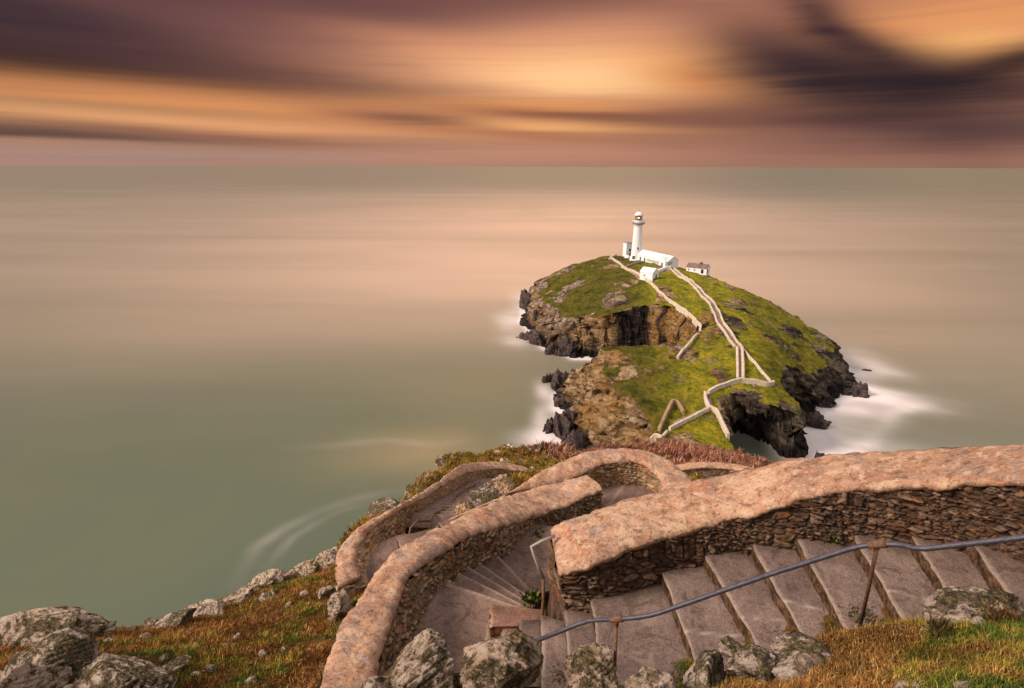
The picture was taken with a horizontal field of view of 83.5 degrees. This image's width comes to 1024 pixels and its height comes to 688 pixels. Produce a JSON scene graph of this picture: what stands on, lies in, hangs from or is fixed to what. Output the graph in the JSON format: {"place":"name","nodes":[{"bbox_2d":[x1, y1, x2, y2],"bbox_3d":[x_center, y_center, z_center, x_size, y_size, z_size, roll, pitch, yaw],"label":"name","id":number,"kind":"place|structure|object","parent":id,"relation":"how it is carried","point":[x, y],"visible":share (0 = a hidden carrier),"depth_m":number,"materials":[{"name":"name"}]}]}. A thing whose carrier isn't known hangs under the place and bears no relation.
{"place":"outdoors","nodes":[
{"label":"outdoors","id":0,"kind":"place"},
{"bbox_2d":[0,166,1023,626],"bbox_3d":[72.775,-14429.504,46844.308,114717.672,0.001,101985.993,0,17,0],"label":"sea","id":1,"kind":"structure","parent":0,"point":[216,382],"depth_m":320.10,"materials":[{"name":"liquid"}]},
{"bbox_2d":[519,289,530,309],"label":"sea rock","id":2,"kind":"object","parent":1,"relation":"in","point":[525,299],"visible":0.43,"depth_m":356.65,"materials":[{"name":"grey stone"}]},
{"bbox_2d":[516,329,537,340],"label":"sea rock","id":3,"kind":"object","parent":1,"relation":"in","point":[527,335],"visible":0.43,"depth_m":294.01,"materials":[{"name":"grey stone"}]},
{"bbox_2d":[528,332,543,345],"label":"sea rock","id":4,"kind":"object","parent":1,"relation":"in","point":[536,339],"visible":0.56,"depth_m":284.42,"materials":[{"name":"grey stone"}]},
{"bbox_2d":[532,310,539,321],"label":"sea rock","id":5,"kind":"object","parent":1,"relation":"in","point":[534,315],"visible":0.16,"depth_m":311.15,"materials":[{"name":"grey stone"}]},
{"bbox_2d":[542,372,553,382],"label":"sea rock","id":6,"kind":"object","parent":1,"relation":"in","point":[547,378],"visible":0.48,"depth_m":235.43,"materials":[{"name":"stone"}]},
{"bbox_2d":[543,417,553,433],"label":"sea rock","id":7,"kind":"object","parent":1,"relation":"in","point":[548,427],"visible":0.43,"depth_m":191.44,"materials":[{"name":"grey stone"}]},
{"bbox_2d":[544,341,556,354],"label":"sea rock","id":8,"kind":"object","parent":1,"relation":"in","point":[550,349],"visible":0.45,"depth_m":270.61,"materials":[{"name":"stone"}]},
{"bbox_2d":[550,368,568,390],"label":"sea rock","id":9,"kind":"object","parent":1,"relation":"in","point":[559,378],"visible":0.41,"depth_m":228.86,"materials":[{"name":"grey stone"}]},
{"bbox_2d":[553,394,566,406],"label":"sea rock","id":10,"kind":"object","parent":1,"relation":"in","point":[558,400],"visible":0.3,"depth_m":212.10,"materials":[{"name":"grey stone"}]},
{"bbox_2d":[553,408,576,439],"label":"sea rock","id":11,"kind":"object","parent":1,"relation":"in","point":[562,422],"visible":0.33,"depth_m":187.29,"materials":[{"name":"grey stone"}]},
{"bbox_2d":[554,334,575,356],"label":"sea rock","id":12,"kind":"object","parent":1,"relation":"in","point":[565,347],"visible":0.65,"depth_m":268.53,"materials":[{"name":"grey stone"}]},
{"bbox_2d":[561,429,589,450],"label":"sea rock","id":13,"kind":"object","parent":1,"relation":"in","point":[579,440],"visible":0.42,"depth_m":174.95,"materials":[{"name":"grey stone"}]},
{"bbox_2d":[805,410,831,429],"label":"sea rock","id":14,"kind":"object","parent":1,"relation":"in","point":[815,419],"visible":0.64,"depth_m":195.65,"materials":[{"name":"grey stone"}]},
{"bbox_2d":[814,451,824,457],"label":"sea rock","id":15,"kind":"object","parent":1,"relation":"in","point":[817,454],"visible":0.19,"depth_m":174.72,"materials":[{"name":"grey stone"}]},
{"bbox_2d":[816,398,836,407],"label":"sea rock","id":16,"kind":"object","parent":1,"relation":"in","point":[824,404],"visible":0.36,"depth_m":211.87,"materials":[{"name":"grey stone"}]},
{"bbox_2d":[842,381,869,397],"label":"sea rock","id":17,"kind":"object","parent":1,"relation":"in","point":[859,389],"visible":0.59,"depth_m":222.54,"materials":[{"name":"grey stone"}]},
{"bbox_2d":[0,0,1023,167],"label":"sky","id":18,"kind":"structure","parent":0,"point":[385,83],"materials":[{"name":"orange"}]},
{"bbox_2d":[0,438,1023,687],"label":"hillside","id":19,"kind":"structure","parent":0,"point":[826,618],"depth_m":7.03,"materials":[{"name":"plant"}]},
{"bbox_2d":[0,663,72,687],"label":"boulder","id":20,"kind":"object","parent":19,"relation":"on","point":[24,675],"visible":1,"depth_m":5.34,"materials":[{"name":"grey stone"}]},
{"bbox_2d":[4,627,98,681],"bbox_3d":[-4.582,3.188,5.655,0.823,0.494,0.512,-10,20,-29],"label":"boulder","id":21,"kind":"object","parent":19,"relation":"on","point":[76,650],"visible":0.55,"depth_m":5.65,"materials":[{"name":"grey stone"}]},
{"bbox_2d":[0,605,109,648],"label":"boulder","id":22,"kind":"object","parent":19,"relation":"on","point":[23,628],"visible":0.61,"depth_m":7.71,"materials":[{"name":"grey stone"}]},
{"bbox_2d":[104,620,116,636],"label":"boulder","id":23,"kind":"object","parent":19,"relation":"on","point":[110,629],"visible":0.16,"depth_m":8.09,"materials":[{"name":"grey stone"}]},
{"bbox_2d":[73,652,177,687],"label":"boulder","id":24,"kind":"object","parent":19,"relation":"on","point":[105,670],"visible":1,"depth_m":5.46,"materials":[{"name":"grey stone"}]},
{"bbox_2d":[152,608,196,627],"bbox_3d":[-5.435,4.375,8.974,0.829,0.484,0.610,7,18,20],"label":"boulder","id":25,"kind":"object","parent":19,"relation":"on","point":[177,618],"visible":0.49,"depth_m":8.92,"materials":[{"name":"grey stone"}]},
{"bbox_2d":[162,655,191,672],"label":"boulder","id":26,"kind":"object","parent":19,"relation":"on","point":[180,662],"visible":0.61,"depth_m":6.07,"materials":[{"name":"grey stone"}]},
{"bbox_2d":[184,599,223,618],"bbox_3d":[-5.253,4.546,9.629,0.922,0.379,0.570,12,21,33],"label":"boulder","id":27,"kind":"object","parent":19,"relation":"on","point":[208,607],"visible":0.52,"depth_m":9.55,"materials":[{"name":"grey stone"}]},
{"bbox_2d":[220,586,253,602],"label":"boulder","id":28,"kind":"object","parent":19,"relation":"on","point":[245,593],"visible":0.67,"depth_m":10.48,"materials":[{"name":"grey stone"}]},
{"bbox_2d":[248,568,284,585],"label":"boulder","id":29,"kind":"object","parent":19,"relation":"on","point":[271,576],"visible":0.68,"depth_m":11.59,"materials":[{"name":"grey stone"}]},
{"bbox_2d":[259,589,279,601],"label":"boulder","id":30,"kind":"object","parent":19,"relation":"on","point":[264,595],"visible":0.59,"depth_m":9.70,"materials":[{"name":"grey stone"}]},
{"bbox_2d":[282,559,317,579],"bbox_3d":[-4.513,4.857,12.117,0.864,0.446,0.742,16,23,41],"label":"boulder","id":31,"kind":"object","parent":19,"relation":"on","point":[305,567],"visible":0.71,"depth_m":12.07,"materials":[{"name":"grey stone"}]},
{"bbox_2d":[315,549,336,570],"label":"boulder","id":32,"kind":"object","parent":19,"relation":"on","point":[326,558],"visible":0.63,"depth_m":12.22,"materials":[{"name":"grey stone"}]},
{"bbox_2d":[318,585,335,598],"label":"boulder","id":33,"kind":"object","parent":19,"relation":"on","point":[327,591],"visible":0.69,"depth_m":9.14,"materials":[{"name":"grey stone"}]},
{"bbox_2d":[327,588,353,623],"bbox_3d":[-2.327,3.663,7.955,0.360,0.509,0.529,0,17,0],"label":"boulder","id":34,"kind":"object","parent":19,"relation":"on","point":[339,603],"visible":0.68,"depth_m":7.79,"materials":[{"name":"grey stone"}]},
{"bbox_2d":[359,675,392,687],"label":"boulder","id":35,"kind":"object","parent":19,"relation":"on","point":[377,681],"visible":0.83,"depth_m":4.42,"materials":[{"name":"grey stone"}]},
{"bbox_2d":[367,497,399,516],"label":"boulder","id":36,"kind":"object","parent":19,"relation":"on","point":[385,504],"visible":0.45,"depth_m":21.90,"materials":[{"name":"grey stone"}]},
{"bbox_2d":[385,628,455,687],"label":"boulder","id":37,"kind":"object","parent":19,"relation":"on","point":[424,659],"visible":0.99,"depth_m":4.43,"materials":[{"name":"grey stone"}]},
{"bbox_2d":[415,482,428,491],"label":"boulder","id":38,"kind":"object","parent":19,"relation":"on","point":[424,486],"visible":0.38,"depth_m":24.22,"materials":[{"name":"stone"}]},
{"bbox_2d":[397,517,459,548],"bbox_3d":[-0.407,3.427,10.133,3.075,0.720,1.170,-6,18,-20],"label":"stair flight","id":39,"kind":"object","parent":19,"relation":"on","point":[405,539],"visible":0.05,"depth_m":10.10,"materials":[{"name":"concrete"}]},
{"bbox_2d":[366,477,493,581],"bbox_3d":[-0.960,5.019,16.365,2.736,6.374,13.697,4,18,12],"label":"stair flight","id":40,"kind":"object","parent":19,"relation":"on","point":[382,551],"visible":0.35,"depth_m":12.07,"materials":[{"name":"concrete"}]},
{"bbox_2d":[408,484,476,533],"bbox_3d":[-1.519,4.076,14.866,0.250,3.885,8.060,1,17,4],"label":"handrail","id":41,"kind":"object","parent":40,"relation":"on","point":[417,521],"visible":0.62,"depth_m":11.75,"materials":[{"name":"metal"}]},
{"bbox_2d":[454,500,474,514],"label":"boulder","id":42,"kind":"object","parent":40,"relation":"on","point":[461,506],"visible":0.7,"depth_m":12.60,"materials":[{"name":"beige stone"}]},
{"bbox_2d":[469,482,501,503],"bbox_3d":[-0.633,3.887,14.472,0.750,0.391,0.848,-6,18,-19],"label":"boulder","id":43,"kind":"object","parent":40,"relation":"on","point":[487,492],"visible":0.7,"depth_m":14.46,"materials":[{"name":"grey stone"}]},
{"bbox_2d":[335,461,531,597],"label":"stone wall","id":44,"kind":"structure","parent":19,"relation":"on","point":[358,546],"depth_m":10.79,"materials":[{"name":"beige stone"}]},
{"bbox_2d":[435,455,448,466],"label":"boulder","id":45,"kind":"object","parent":19,"relation":"on","point":[441,460],"visible":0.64,"depth_m":28.41,"materials":[{"name":"grey stone"}]},
{"bbox_2d":[453,671,461,687],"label":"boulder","id":46,"kind":"object","parent":19,"relation":"on","point":[456,679],"visible":0.23,"depth_m":4.52,"materials":[{"name":"stone"}]},
{"bbox_2d":[315,475,602,687],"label":"stone wall","id":47,"kind":"structure","parent":19,"relation":"on","point":[381,620],"depth_m":6.87,"materials":[{"name":"brown stone"}]},
{"bbox_2d":[411,524,552,671],"bbox_3d":[-0.288,3.374,7.395,1.559,1.035,4.272,7,18,21],"label":"stair flight","id":48,"kind":"object","parent":19,"relation":"on","point":[456,614],"visible":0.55,"depth_m":7.05,"materials":[{"name":"concrete"}]},
{"bbox_2d":[518,588,541,607],"bbox_3d":[0.226,3.060,6.917,0.306,0.102,0.371,0,17,0],"label":"weed","id":49,"kind":"object","parent":48,"relation":"on","point":[531,597],"visible":0.99,"depth_m":6.93,"materials":[{"name":"green plant"}]},
{"bbox_2d":[529,528,544,537],"bbox_3d":[0.393,2.965,9.041,0.218,0.086,0.264,6,18,18],"label":"weed","id":50,"kind":"object","parent":48,"relation":"on","point":[537,532],"visible":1,"depth_m":9.04,"materials":[{"name":"green plant"}]},
{"bbox_2d":[459,628,543,687],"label":"boulder","id":51,"kind":"object","parent":19,"relation":"on","point":[514,658],"visible":1,"depth_m":4.01,"materials":[{"name":"grey stone"}]},
{"bbox_2d":[490,474,514,495],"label":"boulder","id":52,"kind":"object","parent":19,"relation":"on","point":[503,484],"visible":0.79,"depth_m":16.51,"materials":[{"name":"grey stone"}]},
{"bbox_2d":[485,605,544,687],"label":"stair flight","id":53,"kind":"object","parent":19,"relation":"on","point":[504,619],"visible":0.36,"depth_m":5.93,"materials":[{"name":"stone"}]},
{"bbox_2d":[530,535,554,619],"bbox_3d":[0.349,2.599,5.943,0.287,1.250,0.211,-8,19,-25],"label":"handrail","id":54,"kind":"object","parent":53,"relation":"attached to","point":[539,567],"visible":0.72,"depth_m":5.82,"materials":[{"name":"metal"}]},
{"bbox_2d":[62,443,986,687],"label":"rubble","id":55,"kind":"object","parent":19,"relation":"on","point":[209,667],"visible":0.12,"depth_m":6.71,"materials":[{"name":"grey stone"}]},
{"bbox_2d":[536,444,544,452],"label":"boulder","id":56,"kind":"object","parent":19,"relation":"on","point":[540,447],"visible":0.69,"depth_m":34.81,"materials":[{"name":"grey stone"}]},
{"bbox_2d":[540,663,563,687],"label":"weed","id":57,"kind":"object","parent":19,"relation":"on","point":[557,673],"visible":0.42,"depth_m":5.11,"materials":[{"name":"green plant"}]},
{"bbox_2d":[437,448,691,526],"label":"stone wall","id":58,"kind":"structure","parent":19,"relation":"on","point":[635,467],"depth_m":10.73,"materials":[{"name":"beige stone"}]},
{"bbox_2d":[601,484,655,507],"bbox_3d":[1.575,3.046,10.444,3.016,0.405,1.386,-4,18,-12],"label":"landing","id":59,"kind":"object","parent":58,"relation":"attached to","point":[613,495],"visible":0.09,"depth_m":10.68,"materials":[{"name":"concrete"}]},
{"bbox_2d":[562,642,618,687],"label":"boulder","id":60,"kind":"object","parent":19,"relation":"on","point":[589,665],"visible":1,"depth_m":4.08,"materials":[{"name":"grey stone"}]},
{"bbox_2d":[617,666,675,687],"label":"boulder","id":61,"kind":"object","parent":19,"relation":"on","point":[648,677],"visible":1,"depth_m":3.98,"materials":[{"name":"grey stone"}]},
{"bbox_2d":[682,649,726,687],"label":"boulder","id":62,"kind":"object","parent":19,"relation":"on","point":[706,669],"visible":0.96,"depth_m":4.14,"materials":[{"name":"grey stone"}]},
{"bbox_2d":[676,462,752,477],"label":"stone wall","id":63,"kind":"structure","parent":19,"relation":"on","point":[708,469],"depth_m":25.25,"materials":[{"name":"beige stone"}]},
{"bbox_2d":[718,635,743,657],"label":"boulder","id":64,"kind":"object","parent":19,"relation":"on","point":[729,646],"visible":0.74,"depth_m":4.24,"materials":[{"name":"grey stone"}]},
{"bbox_2d":[724,643,778,680],"bbox_3d":[1.682,2.265,4.023,0.351,0.356,0.325,0,17,0],"label":"boulder","id":65,"kind":"object","parent":19,"relation":"on","point":[753,661],"visible":0.91,"depth_m":3.93,"materials":[{"name":"grey stone"}]},
{"bbox_2d":[541,534,1023,687],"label":"stair flight","id":66,"kind":"object","parent":19,"relation":"on","point":[905,582],"visible":0.59,"depth_m":5.09,"materials":[{"name":"concrete"}]},
{"bbox_2d":[670,668,682,684],"bbox_3d":[1.353,2.770,4.734,0.294,0.085,0.311,-13,22,-37],"label":"weed","id":67,"kind":"object","parent":66,"relation":"on","point":[677,677],"visible":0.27,"depth_m":4.74,"materials":[{"name":"green plant"}]},
{"bbox_2d":[535,534,1023,666],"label":"handrail","id":68,"kind":"object","parent":66,"relation":"on","point":[876,546],"visible":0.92,"depth_m":3.78,"materials":[{"name":"metal"}]},
{"bbox_2d":[825,532,842,542],"bbox_3d":[3.072,1.835,5.483,0.160,0.066,0.159,10,20,29],"label":"weed","id":69,"kind":"object","parent":66,"relation":"on","point":[833,537],"visible":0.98,"depth_m":5.46,"materials":[{"name":"green plant"}]},
{"bbox_2d":[547,444,1023,620],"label":"stone wall","id":70,"kind":"structure","parent":19,"relation":"on","point":[941,495],"depth_m":5.55,"materials":[{"name":"beige stone"}]},
{"bbox_2d":[770,631,836,682],"bbox_3d":[2.013,2.242,3.959,0.536,0.320,0.483,0,17,0],"label":"boulder","id":71,"kind":"object","parent":19,"relation":"on","point":[796,653],"visible":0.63,"depth_m":3.92,"materials":[{"name":"grey stone"}]},
{"bbox_2d":[823,604,884,625],"bbox_3d":[2.828,2.205,4.632,0.470,0.121,0.472,0,17,0],"label":"weed","id":72,"kind":"object","parent":19,"relation":"on","point":[858,617],"visible":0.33,"depth_m":4.62,"materials":[{"name":"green plant"}]},
{"bbox_2d":[912,612,962,640],"bbox_3d":[2.802,1.836,3.675,0.301,0.084,0.338,0,17,0],"label":"weed","id":73,"kind":"object","parent":19,"relation":"on","point":[941,627],"visible":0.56,"depth_m":3.70,"materials":[{"name":"green plant"}]},
{"bbox_2d":[921,586,1023,624],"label":"boulder","id":74,"kind":"object","parent":19,"relation":"on","point":[951,602],"visible":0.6,"depth_m":3.90,"materials":[{"name":"grey stone"}]},
{"bbox_2d":[979,600,1023,626],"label":"weed","id":75,"kind":"object","parent":19,"relation":"on","point":[1003,613],"visible":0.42,"depth_m":3.65,"materials":[{"name":"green plant"}]},
{"bbox_2d":[614,261,639,279],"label":"path","id":76,"kind":"structure","parent":0,"point":[636,276],"depth_m":298.60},
{"bbox_2d":[657,399,673,430],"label":"boundary wall","id":77,"kind":"structure","parent":0,"point":[665,414],"depth_m":166.44,"materials":[{"name":"brown stone"}]},
{"bbox_2d":[519,256,856,457],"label":"island","id":78,"kind":"structure","parent":0,"point":[630,334],"depth_m":210.83,"materials":[{"name":"green plant"}]},
{"bbox_2d":[623,242,631,255],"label":"fog signal house","id":79,"kind":"structure","parent":78,"relation":"on","point":[627,247],"depth_m":356.85,"materials":[{"name":"white paint"}]},
{"bbox_2d":[626,261,642,266],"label":"boundary wall","id":80,"kind":"structure","parent":78,"relation":"on","point":[632,264],"depth_m":325.34,"materials":[{"name":"brown stone"}]},
{"bbox_2d":[629,211,644,260],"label":"lighthouse","id":81,"kind":"object","parent":78,"relation":"on","point":[638,223],"visible":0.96,"depth_m":337.01,"materials":[{"name":"white paint"}]},
{"bbox_2d":[640,267,658,280],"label":"cottage","id":82,"kind":"structure","parent":78,"relation":"on","point":[650,274],"depth_m":287.49,"materials":[{"name":"white paint"}]},
{"bbox_2d":[611,257,701,358],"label":"boundary wall","id":83,"kind":"structure","parent":78,"relation":"on","point":[686,313],"depth_m":246.03,"materials":[{"name":"beige stone"}]},
{"bbox_2d":[637,250,678,268],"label":"keepers house","id":84,"kind":"structure","parent":78,"relation":"on","point":[660,259],"depth_m":322.01,"materials":[{"name":"white paint"}]},
{"bbox_2d":[650,430,667,442],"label":"boundary wall","id":85,"kind":"structure","parent":78,"relation":"on","point":[654,436],"depth_m":160.29,"materials":[{"name":"white stone"}]},
{"bbox_2d":[657,266,670,272],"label":"boundary wall","id":86,"kind":"structure","parent":78,"relation":"on","point":[660,270],"depth_m":307.23,"materials":[{"name":"white paint"}]},
{"bbox_2d":[673,399,684,414],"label":"boundary wall","id":87,"kind":"structure","parent":78,"relation":"on","point":[678,404],"depth_m":171.32,"materials":[{"name":"brown stone"}]},
{"bbox_2d":[668,406,710,430],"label":"boundary wall","id":88,"kind":"structure","parent":78,"relation":"on","point":[687,419],"depth_m":166.79,"materials":[{"name":"white stone"}]},
{"bbox_2d":[686,262,709,274],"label":"engine house","id":89,"kind":"structure","parent":78,"relation":"on","point":[700,268],"depth_m":310.33,"materials":[{"name":"white paint"}]},
{"bbox_2d":[670,268,735,347],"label":"boundary wall","id":90,"kind":"structure","parent":78,"relation":"on","point":[712,311],"depth_m":246.47,"materials":[{"name":"beige stone"}]},
{"bbox_2d":[674,268,741,345],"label":"boundary wall","id":91,"kind":"structure","parent":78,"relation":"on","point":[717,309],"depth_m":246.75,"materials":[{"name":"beige stone"}]},
{"bbox_2d":[703,391,729,439],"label":"boundary wall","id":92,"kind":"structure","parent":78,"relation":"on","point":[716,411],"depth_m":168.77,"materials":[{"name":"white stone"}]},
{"bbox_2d":[736,346,738,377],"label":"boundary wall","id":93,"kind":"structure","parent":78,"relation":"on","point":[737,365],"depth_m":191.57,"materials":[{"name":"white stone"}]},
{"bbox_2d":[707,377,774,394],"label":"boundary wall","id":94,"kind":"structure","parent":78,"relation":"on","point":[713,389],"depth_m":182.83,"materials":[{"name":"white stone"}]},
{"bbox_2d":[740,345,744,377],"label":"boundary wall","id":95,"kind":"structure","parent":78,"relation":"on","point":[742,362],"depth_m":192.04,"materials":[{"name":"white stone"}]},
{"bbox_2d":[744,348,771,381],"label":"boundary wall","id":96,"kind":"structure","parent":78,"relation":"on","point":[762,372],"depth_m":191.47,"materials":[{"name":"white stone"}]},
{"bbox_2d":[673,407,705,422],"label":"path","id":97,"kind":"structure","parent":0,"point":[679,419],"depth_m":167.51,"materials":[{"name":"beige concrete"}]},
{"bbox_2d":[673,269,739,347],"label":"path","id":98,"kind":"structure","parent":0,"point":[720,321],"depth_m":233.83,"materials":[{"name":"grey concrete"}]},
{"bbox_2d":[738,348,741,377],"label":"path","id":99,"kind":"structure","parent":0,"point":[739,353],"depth_m":193.51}
]}

